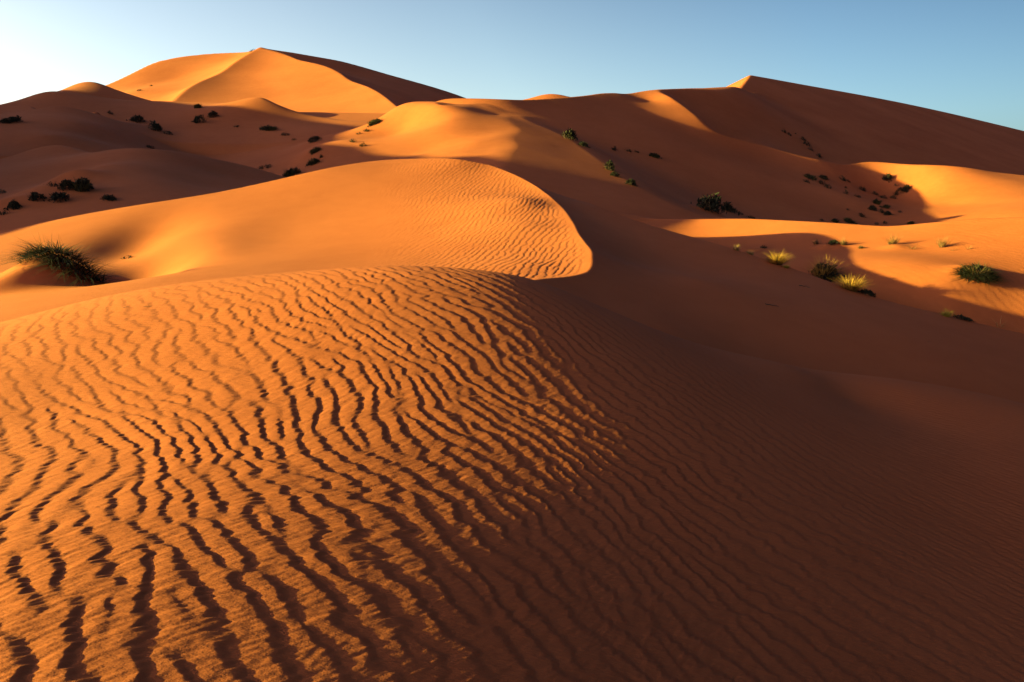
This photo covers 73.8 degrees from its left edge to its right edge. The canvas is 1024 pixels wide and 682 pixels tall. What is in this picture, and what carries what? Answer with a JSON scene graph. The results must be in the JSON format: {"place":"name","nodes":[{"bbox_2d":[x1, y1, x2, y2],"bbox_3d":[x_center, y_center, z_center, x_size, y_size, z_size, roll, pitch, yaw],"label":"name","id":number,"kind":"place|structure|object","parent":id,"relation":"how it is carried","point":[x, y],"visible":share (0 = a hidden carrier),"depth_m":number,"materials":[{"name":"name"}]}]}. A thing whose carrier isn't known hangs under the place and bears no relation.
{"place":"outdoors","nodes":[
{"label":"outdoors","id":0,"kind":"place"},
{"bbox_2d":[0,47,1023,681],"bbox_3d":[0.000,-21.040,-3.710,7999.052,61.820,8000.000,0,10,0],"label":"sand dunes","id":1,"kind":"structure","parent":0,"point":[256,429],"depth_m":6.21,"materials":[{"name":"orange sand"}]},
{"bbox_2d":[0,118,11,122],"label":"desert shrub","id":2,"kind":"object","parent":1,"relation":"on","point":[5,120],"visible":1,"depth_m":67.12,"materials":[{"name":"green plant"}]},
{"bbox_2d":[3,199,21,210],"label":"desert shrub","id":3,"kind":"object","parent":1,"relation":"on","point":[13,204],"visible":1,"depth_m":33.24,"materials":[{"name":"green plant"}]},
{"bbox_2d":[8,116,22,121],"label":"desert shrub","id":4,"kind":"object","parent":1,"relation":"on","point":[14,119],"visible":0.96,"depth_m":67.84,"materials":[{"name":"green plant"}]},
{"bbox_2d":[7,253,32,264],"bbox_3d":[-11.824,-2.044,16.471,0.828,0.466,0.783,0,10,0],"label":"dry sprig","id":5,"kind":"object","parent":1,"relation":"on","point":[20,262],"visible":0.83,"depth_m":16.51,"materials":[{"name":"plant"}]},
{"bbox_2d":[26,192,47,201],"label":"desert shrub","id":6,"kind":"object","parent":1,"relation":"on","point":[34,196],"visible":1,"depth_m":34.07,"materials":[{"name":"green plant"}]},
{"bbox_2d":[43,192,69,202],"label":"desert shrub","id":7,"kind":"object","parent":1,"relation":"on","point":[55,196],"visible":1,"depth_m":34.27,"materials":[{"name":"green plant"}]},
{"bbox_2d":[57,179,73,190],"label":"desert shrub","id":8,"kind":"object","parent":1,"relation":"on","point":[64,184],"visible":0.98,"depth_m":35.64,"materials":[{"name":"green plant"}]},
{"bbox_2d":[0,233,130,287],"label":"drooping bush","id":9,"kind":"object","parent":1,"relation":"on","point":[47,250],"visible":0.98,"depth_m":16.70,"materials":[{"name":"green plant"}]},
{"bbox_2d":[63,177,100,191],"bbox_3d":[-22.552,-8.281,35.878,2.496,0.922,1.992,0,10,0],"label":"desert shrub","id":10,"kind":"object","parent":1,"relation":"on","point":[80,183],"visible":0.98,"depth_m":35.80,"materials":[{"name":"green plant"}]},
{"bbox_2d":[101,193,117,200],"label":"desert shrub","id":11,"kind":"object","parent":1,"relation":"on","point":[107,197],"visible":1,"depth_m":34.59,"materials":[{"name":"green plant"}]},
{"bbox_2d":[126,114,145,122],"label":"desert shrub","id":12,"kind":"object","parent":1,"relation":"on","point":[135,118],"visible":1,"depth_m":90.92,"materials":[{"name":"green plant"}]},
{"bbox_2d":[146,120,164,130],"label":"desert shrub","id":13,"kind":"object","parent":1,"relation":"on","point":[156,126],"visible":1,"depth_m":85.05,"materials":[{"name":"green plant"}]},
{"bbox_2d":[191,103,202,108],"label":"desert shrub","id":14,"kind":"object","parent":1,"relation":"on","point":[198,105],"visible":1,"depth_m":101.29,"materials":[{"name":"green plant"}]},
{"bbox_2d":[192,114,206,122],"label":"desert shrub","id":15,"kind":"object","parent":1,"relation":"on","point":[197,119],"visible":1,"depth_m":92.46,"materials":[{"name":"green plant"}]},
{"bbox_2d":[207,110,218,117],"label":"desert shrub","id":16,"kind":"object","parent":1,"relation":"on","point":[211,113],"visible":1,"depth_m":94.90,"materials":[{"name":"green plant"}]},
{"bbox_2d":[258,125,277,130],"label":"desert shrub","id":17,"kind":"object","parent":1,"relation":"on","point":[269,128],"visible":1,"depth_m":88.24,"materials":[{"name":"green plant"}]},
{"bbox_2d":[278,167,300,176],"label":"desert shrub","id":18,"kind":"object","parent":1,"relation":"on","point":[290,172],"visible":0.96,"depth_m":59.30,"materials":[{"name":"green plant"}]},
{"bbox_2d":[306,157,319,165],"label":"desert shrub","id":19,"kind":"object","parent":1,"relation":"on","point":[313,161],"visible":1,"depth_m":61.23,"materials":[{"name":"green plant"}]},
{"bbox_2d":[307,136,321,143],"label":"desert shrub","id":20,"kind":"object","parent":1,"relation":"on","point":[312,139],"visible":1,"depth_m":73.54,"materials":[{"name":"green plant"}]},
{"bbox_2d":[308,147,320,154],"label":"desert shrub","id":21,"kind":"object","parent":1,"relation":"on","point":[313,150],"visible":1,"depth_m":64.39,"materials":[{"name":"green plant"}]},
{"bbox_2d":[367,118,380,126],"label":"desert shrub","id":22,"kind":"object","parent":1,"relation":"on","point":[374,121],"visible":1,"depth_m":75.79,"materials":[{"name":"green plant"}]},
{"bbox_2d":[561,128,577,140],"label":"desert shrub","id":23,"kind":"object","parent":1,"relation":"on","point":[570,134],"visible":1,"depth_m":66.31,"materials":[{"name":"green plant"}]},
{"bbox_2d":[578,141,589,147],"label":"desert shrub","id":24,"kind":"object","parent":1,"relation":"on","point":[583,143],"visible":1,"depth_m":63.57,"materials":[{"name":"green plant"}]},
{"bbox_2d":[601,160,615,170],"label":"desert shrub","id":25,"kind":"object","parent":1,"relation":"on","point":[609,164],"visible":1,"depth_m":53.55,"materials":[{"name":"green plant"}]},
{"bbox_2d":[610,172,619,176],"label":"desert shrub","id":26,"kind":"object","parent":1,"relation":"on","point":[614,174],"visible":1,"depth_m":51.56,"materials":[{"name":"green plant"}]},
{"bbox_2d":[625,178,637,185],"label":"desert shrub","id":27,"kind":"object","parent":1,"relation":"on","point":[631,181],"visible":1,"depth_m":49.40,"materials":[{"name":"green plant"}]},
{"bbox_2d":[647,152,661,158],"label":"desert shrub","id":28,"kind":"object","parent":1,"relation":"on","point":[656,155],"visible":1,"depth_m":74.29,"materials":[{"name":"green plant"}]},
{"bbox_2d":[691,192,727,213],"bbox_3d":[14.282,-9.862,48.410,2.273,1.769,2.775,9,14,42],"label":"desert shrub","id":29,"kind":"object","parent":1,"relation":"on","point":[709,203],"visible":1,"depth_m":48.15,"materials":[{"name":"green plant"}]},
{"bbox_2d":[719,201,739,215],"bbox_3d":[19.340,-11.767,60.264,2.043,1.385,1.594,3,10,17],"label":"desert shrub","id":30,"kind":"object","parent":1,"relation":"on","point":[728,207],"visible":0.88,"depth_m":60.11,"materials":[{"name":"green plant"}]},
{"bbox_2d":[731,244,739,250],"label":"dry grass tuft","id":31,"kind":"object","parent":1,"relation":"on","point":[736,248],"visible":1,"depth_m":22.30,"materials":[{"name":"plant"}]},
{"bbox_2d":[760,251,795,264],"bbox_3d":[8.351,-2.655,21.508,1.600,0.586,1.343,0,10,0],"label":"grass tussock","id":32,"kind":"object","parent":1,"relation":"on","point":[772,258],"depth_m":21.39,"materials":[{"name":"yellow plant"}]},
{"bbox_2d":[803,174,816,181],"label":"desert shrub","id":33,"kind":"object","parent":1,"relation":"on","point":[810,177],"visible":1,"depth_m":84.33,"materials":[{"name":"green plant"}]},
{"bbox_2d":[801,254,845,281],"bbox_3d":[10.955,-2.570,23.905,2.262,1.045,1.828,0,10,0],"label":"grass tussock","id":34,"kind":"object","parent":1,"relation":"on","point":[823,270],"depth_m":23.75,"materials":[{"name":"green plant"}]},
{"bbox_2d":[819,174,828,179],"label":"desert shrub","id":35,"kind":"object","parent":1,"relation":"on","point":[823,177],"visible":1,"depth_m":86.24,"materials":[{"name":"green plant"}]},
{"bbox_2d":[828,239,839,244],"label":"desert shrub","id":36,"kind":"object","parent":1,"relation":"on","point":[831,242],"visible":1,"depth_m":28.87,"materials":[{"name":"green plant"}]},
{"bbox_2d":[838,239,847,244],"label":"dry grass tuft","id":37,"kind":"object","parent":1,"relation":"on","point":[843,242],"visible":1,"depth_m":28.76,"materials":[{"name":"beige plant"}]},
{"bbox_2d":[842,217,856,223],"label":"desert shrub","id":38,"kind":"object","parent":1,"relation":"on","point":[848,220],"visible":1,"depth_m":69.93,"materials":[{"name":"green plant"}]},
{"bbox_2d":[831,274,872,291],"bbox_3d":[10.005,-1.760,20.144,1.824,0.660,1.636,0,10,0],"label":"grass tussock","id":39,"kind":"object","parent":1,"relation":"on","point":[848,285],"depth_m":20.06,"materials":[{"name":"yellow plant"}]},
{"bbox_2d":[857,288,875,296],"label":"desert shrub","id":40,"kind":"object","parent":1,"relation":"on","point":[869,292],"visible":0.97,"depth_m":20.05,"materials":[{"name":"green plant"}]},
{"bbox_2d":[869,205,876,210],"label":"desert shrub","id":41,"kind":"object","parent":1,"relation":"on","point":[872,207],"visible":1,"depth_m":76.46,"materials":[{"name":"green plant"}]},
{"bbox_2d":[871,198,881,204],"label":"desert shrub","id":42,"kind":"object","parent":1,"relation":"on","point":[876,201],"visible":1,"depth_m":79.25,"materials":[{"name":"green plant"}]},
{"bbox_2d":[882,173,891,182],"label":"desert shrub","id":43,"kind":"object","parent":1,"relation":"on","point":[888,177],"visible":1,"depth_m":92.49,"materials":[{"name":"green plant"}]},
{"bbox_2d":[882,233,900,244],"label":"dry grass tuft","id":44,"kind":"object","parent":1,"relation":"on","point":[895,241],"visible":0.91,"depth_m":27.68,"materials":[{"name":"beige plant"}]},
{"bbox_2d":[900,184,910,193],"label":"desert shrub","id":45,"kind":"object","parent":1,"relation":"on","point":[904,189],"visible":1,"depth_m":90.06,"materials":[{"name":"green plant"}]},
{"bbox_2d":[934,235,950,247],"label":"dry grass tuft","id":46,"kind":"object","parent":1,"relation":"on","point":[941,244],"visible":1,"depth_m":26.54,"materials":[{"name":"beige plant"}]},
{"bbox_2d":[939,311,953,317],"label":"grass tussock","id":47,"kind":"object","parent":1,"relation":"on","point":[946,314],"depth_m":19.23,"materials":[{"name":"green plant"}]},
{"bbox_2d":[953,314,975,321],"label":"desert shrub","id":48,"kind":"object","parent":1,"relation":"on","point":[961,317],"visible":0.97,"depth_m":19.25,"materials":[{"name":"green plant"}]},
{"bbox_2d":[946,258,1012,285],"bbox_3d":[15.431,-2.268,22.598,2.359,0.934,1.677,0,10,0],"label":"desert shrub","id":49,"kind":"object","parent":1,"relation":"on","point":[979,268],"visible":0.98,"depth_m":22.47,"materials":[{"name":"green plant"}]},
{"bbox_2d":[0,0,1023,130],"label":"sky","id":50,"kind":"structure","parent":0,"point":[965,58],"materials":[{"name":"blue"}]}
]}

